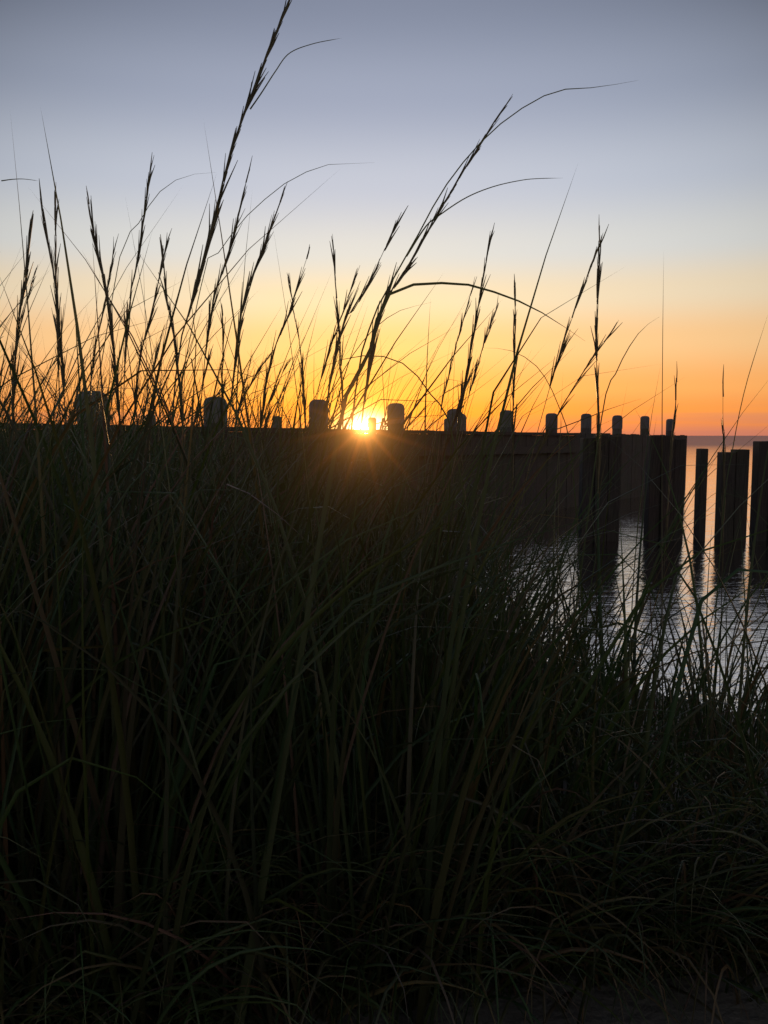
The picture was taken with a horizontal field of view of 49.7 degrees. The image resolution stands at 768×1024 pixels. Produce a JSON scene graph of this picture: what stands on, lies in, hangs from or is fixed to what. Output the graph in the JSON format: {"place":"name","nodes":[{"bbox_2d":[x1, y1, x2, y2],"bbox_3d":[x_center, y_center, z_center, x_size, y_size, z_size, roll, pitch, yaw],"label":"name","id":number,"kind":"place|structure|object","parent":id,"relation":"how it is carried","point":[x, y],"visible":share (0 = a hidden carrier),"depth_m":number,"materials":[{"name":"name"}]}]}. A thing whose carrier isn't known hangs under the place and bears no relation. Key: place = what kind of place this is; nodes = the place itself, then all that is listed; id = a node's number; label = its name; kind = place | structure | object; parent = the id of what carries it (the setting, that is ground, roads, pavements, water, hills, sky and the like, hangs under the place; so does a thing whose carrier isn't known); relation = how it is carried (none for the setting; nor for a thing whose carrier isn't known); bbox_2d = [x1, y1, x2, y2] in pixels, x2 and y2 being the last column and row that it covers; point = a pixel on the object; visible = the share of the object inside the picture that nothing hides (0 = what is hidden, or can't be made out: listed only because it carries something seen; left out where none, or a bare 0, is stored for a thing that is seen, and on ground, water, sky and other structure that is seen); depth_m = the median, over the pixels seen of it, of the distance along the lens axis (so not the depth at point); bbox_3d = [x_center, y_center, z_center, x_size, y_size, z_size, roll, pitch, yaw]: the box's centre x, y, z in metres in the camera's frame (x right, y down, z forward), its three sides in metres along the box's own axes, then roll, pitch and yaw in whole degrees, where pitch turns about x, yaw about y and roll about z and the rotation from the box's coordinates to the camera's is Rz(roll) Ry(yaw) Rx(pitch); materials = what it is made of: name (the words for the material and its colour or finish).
{"place":"outdoors","nodes":[
{"label":"outdoors","id":0,"kind":"place"},
{"bbox_2d":[0,0,725,815],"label":"tall grass","id":1,"kind":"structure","parent":0,"point":[58,322],"depth_m":2.66,"materials":[{"name":"plant"}]},
{"bbox_2d":[79,421,673,434],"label":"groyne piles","id":2,"kind":"object","parent":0,"point":[616,431],"visible":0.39,"depth_m":17.91,"materials":[{"name":"brown wood"}]},
{"bbox_2d":[76,391,672,430],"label":"post caps","id":3,"kind":"object","parent":2,"relation":"on","point":[645,420],"visible":0.55,"depth_m":15.05,"materials":[{"name":"brown wood"}]},
{"bbox_2d":[0,0,767,435],"label":"sky","id":4,"kind":"structure","parent":0,"point":[673,157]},
{"bbox_2d":[10,684,767,1023],"bbox_3d":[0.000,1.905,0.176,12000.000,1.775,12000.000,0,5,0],"label":"sand ground","id":5,"kind":"structure","parent":0,"point":[728,1006],"depth_m":1.68,"materials":[{"name":"sand"}]},
{"bbox_2d":[1,423,686,536],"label":"seawall","id":6,"kind":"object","parent":5,"relation":"on","point":[633,473],"depth_m":16.16,"materials":[{"name":"brown wood"}]},
{"bbox_2d":[0,38,767,1023],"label":"grass blades","id":7,"kind":"object","parent":5,"relation":"on","point":[142,686],"visible":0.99,"depth_m":1.65,"materials":[{"name":"plant"}]},
{"bbox_2d":[359,436,767,718],"bbox_3d":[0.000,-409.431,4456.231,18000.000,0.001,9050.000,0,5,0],"label":"sea water","id":8,"kind":"structure","parent":0,"point":[628,506],"depth_m":9.87,"materials":[{"name":"grey liquid"}]},
{"bbox_2d":[578,435,767,541],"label":"pilings","id":9,"kind":"object","parent":8,"relation":"in","point":[652,514],"visible":0.43,"depth_m":12.52,"materials":[{"name":"brown wood"}]}
]}

